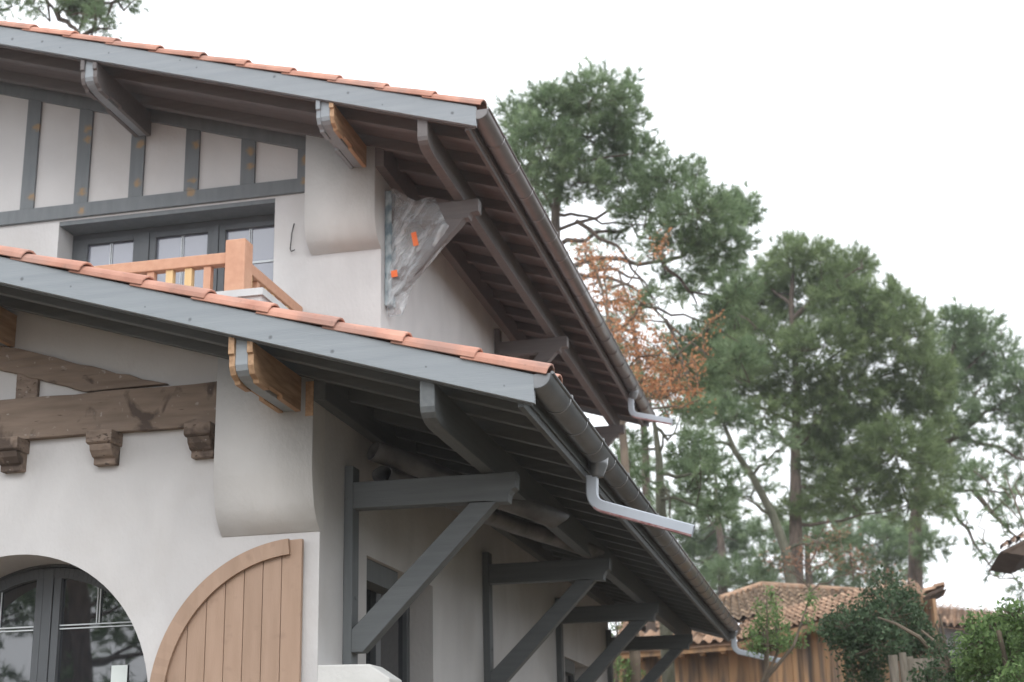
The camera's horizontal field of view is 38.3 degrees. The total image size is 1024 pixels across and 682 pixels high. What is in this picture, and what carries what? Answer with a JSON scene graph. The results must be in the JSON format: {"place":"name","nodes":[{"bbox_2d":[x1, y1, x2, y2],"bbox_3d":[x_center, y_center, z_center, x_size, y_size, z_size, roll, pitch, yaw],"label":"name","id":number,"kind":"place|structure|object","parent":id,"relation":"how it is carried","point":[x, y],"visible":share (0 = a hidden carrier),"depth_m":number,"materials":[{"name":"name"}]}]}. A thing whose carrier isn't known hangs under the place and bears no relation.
{"place":"outdoors","nodes":[
{"label":"outdoors","id":0,"kind":"place"},
{"bbox_2d":[0,20,780,681],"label":"house","id":1,"kind":"structure","parent":0,"point":[222,368],"depth_m":9.18,"materials":[{"name":"beige paint"}]},
{"bbox_2d":[0,564,146,681],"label":"arched door","id":2,"kind":"structure","parent":1,"relation":"in","point":[58,623],"depth_m":8.39,"materials":[{"name":"grey glass"}]},
{"bbox_2d":[72,214,274,291],"bbox_3d":[-2.619,-0.343,11.478,1.799,1.191,0.090,-5,-17,12],"label":"french window","id":3,"kind":"structure","parent":1,"relation":"in","point":[209,237],"depth_m":11.58,"materials":[{"name":"grey"}]},
{"bbox_2d":[366,558,409,681],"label":"side window","id":4,"kind":"structure","parent":1,"relation":"in","point":[391,653],"depth_m":9.39,"materials":[{"name":"grey glass"}]},
{"bbox_2d":[387,192,448,315],"bbox_3d":[-0.665,-0.674,11.022,0.553,0.980,0.228,-5,-17,12],"label":"plastic wrap","id":5,"kind":"object","parent":1,"relation":"attached to","point":[406,252],"visible":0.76,"depth_m":10.98,"materials":[{"name":"white"}]},
{"bbox_2d":[367,441,569,528],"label":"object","id":6,"kind":"object","parent":1,"relation":"attached to","point":[409,463],"visible":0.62,"depth_m":8.63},
{"bbox_2d":[372,466,604,558],"bbox_3d":[-0.046,1.204,9.912,0.141,0.149,3.266,-9,-19,24],"label":"rafter","id":7,"kind":"object","parent":1,"relation":"on","point":[504,521],"visible":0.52,"depth_m":9.94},
{"bbox_2d":[565,658,574,681],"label":"side window","id":8,"kind":"structure","parent":1,"relation":"in","point":[569,665],"depth_m":14.87,"materials":[{"name":"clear glass"}]},
{"bbox_2d":[0,0,1023,634],"label":"sky","id":9,"kind":"structure","parent":0,"point":[896,125],"materials":[{"name":"white"}]},
{"bbox_2d":[612,621,659,637],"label":"building","id":10,"kind":"structure","parent":0,"point":[625,624],"depth_m":33.29,"materials":[{"name":"ceramic"}]},
{"bbox_2d":[613,578,946,681],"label":"shed","id":11,"kind":"structure","parent":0,"point":[706,658],"depth_m":25.33,"materials":[{"name":"ceramic"}]},
{"bbox_2d":[936,602,1021,681],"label":"neighbour house","id":12,"kind":"structure","parent":0,"point":[951,616],"depth_m":35.13,"materials":[{"name":"ceramic"}]},
{"bbox_2d":[989,531,1023,573],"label":"house","id":13,"kind":"structure","parent":0,"point":[1009,560],"depth_m":21.63,"materials":[{"name":"wood"}]},
{"label":"ground","id":14,"kind":"structure","parent":0,"visible":0},
{"bbox_2d":[0,0,150,41],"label":"pine tree","id":15,"kind":"object","parent":14,"relation":"on","point":[84,10],"visible":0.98,"depth_m":24.66,"materials":[{"name":"green plant"}]},
{"bbox_2d":[608,622,645,681],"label":"shrub","id":16,"kind":"object","parent":14,"relation":"on","point":[626,677],"visible":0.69,"depth_m":20.68,"materials":[{"name":"green plant"}]},
{"bbox_2d":[486,51,773,438],"bbox_3d":[2.041,1.599,24.553,5.144,14.873,3.496,-5,-17,12],"label":"pine tree","id":17,"kind":"object","parent":14,"relation":"on","point":[563,141],"visible":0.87,"depth_m":25.41,"materials":[{"name":"green plant"}]},
{"bbox_2d":[566,231,718,632],"bbox_3d":[3.128,4.020,30.304,3.581,13.577,3.179,-5,-17,12],"label":"oak tree","id":18,"kind":"object","parent":14,"relation":"on","point":[650,625],"visible":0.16,"depth_m":31.27,"materials":[{"name":"orange plant"}]},
{"bbox_2d":[568,224,724,681],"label":"oak tree","id":19,"kind":"object","parent":14,"relation":"on","point":[634,656],"visible":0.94,"depth_m":21.84,"materials":[{"name":"orange plant"}]},
{"bbox_2d":[631,453,667,516],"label":"pine tree","id":20,"kind":"object","parent":14,"relation":"on","point":[652,459],"visible":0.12,"depth_m":41.64,"materials":[{"name":"green plant"}]},
{"bbox_2d":[609,403,754,681],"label":"pine tree","id":21,"kind":"object","parent":14,"relation":"on","point":[692,474],"visible":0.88,"depth_m":24.82,"materials":[{"name":"green plant"}]},
{"bbox_2d":[655,432,784,595],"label":"pine tree","id":22,"kind":"object","parent":14,"relation":"on","point":[717,566],"visible":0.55,"depth_m":46.40,"materials":[{"name":"green plant"}]},
{"bbox_2d":[685,387,851,583],"bbox_3d":[5.410,5.636,30.141,3.696,10.294,2.669,-2,-17,4],"label":"pine tree","id":23,"kind":"object","parent":14,"relation":"on","point":[728,410],"visible":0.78,"depth_m":31.10,"materials":[{"name":"green plant"}]},
{"bbox_2d":[740,585,819,681],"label":"shrub","id":24,"kind":"object","parent":14,"relation":"on","point":[781,640],"visible":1,"depth_m":16.45,"materials":[{"name":"green plant"}]},
{"bbox_2d":[738,508,868,584],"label":"pine tree","id":25,"kind":"object","parent":14,"relation":"on","point":[756,528],"visible":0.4,"depth_m":42.76,"materials":[{"name":"green plant"}]},
{"bbox_2d":[676,225,964,583],"bbox_3d":[6.939,3.891,32.400,6.628,14.888,4.201,-5,-17,12],"label":"pine tree","id":26,"kind":"object","parent":14,"relation":"on","point":[874,317],"visible":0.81,"depth_m":32.71,"materials":[{"name":"green plant"}]},
{"bbox_2d":[759,519,907,599],"bbox_3d":[5.369,5.843,23.771,2.335,6.158,1.398,3,-18,-15],"label":"oak tree","id":27,"kind":"object","parent":14,"relation":"on","point":[816,550],"visible":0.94,"depth_m":24.42,"materials":[{"name":"green plant"}]},
{"bbox_2d":[763,497,937,587],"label":"pine tree","id":28,"kind":"object","parent":14,"relation":"on","point":[871,527],"visible":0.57,"depth_m":45.71,"materials":[{"name":"green plant"}]},
{"bbox_2d":[813,562,947,681],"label":"shrub","id":29,"kind":"object","parent":14,"relation":"on","point":[864,633],"visible":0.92,"depth_m":15.04,"materials":[{"name":"green plant"}]},
{"bbox_2d":[888,652,960,681],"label":"fence","id":30,"kind":"object","parent":14,"relation":"on","point":[905,663],"visible":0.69,"depth_m":14.13,"materials":[{"name":"beige wood"}]},
{"bbox_2d":[877,614,985,681],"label":"shrub","id":31,"kind":"object","parent":14,"relation":"on","point":[942,648],"visible":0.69,"depth_m":12.42,"materials":[{"name":"green plant"}]},
{"bbox_2d":[897,293,1023,589],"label":"pine tree","id":32,"kind":"object","parent":14,"relation":"on","point":[972,339],"visible":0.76,"depth_m":36.93,"materials":[{"name":"green plant"}]},
{"bbox_2d":[939,443,1023,608],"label":"pine tree","id":33,"kind":"object","parent":14,"relation":"on","point":[1005,525],"visible":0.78,"depth_m":24.98,"materials":[{"name":"green plant"}]},
{"bbox_2d":[947,596,1023,681],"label":"shrub","id":34,"kind":"object","parent":14,"relation":"on","point":[991,653],"visible":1,"depth_m":11.27,"materials":[{"name":"green plant"}]}
]}

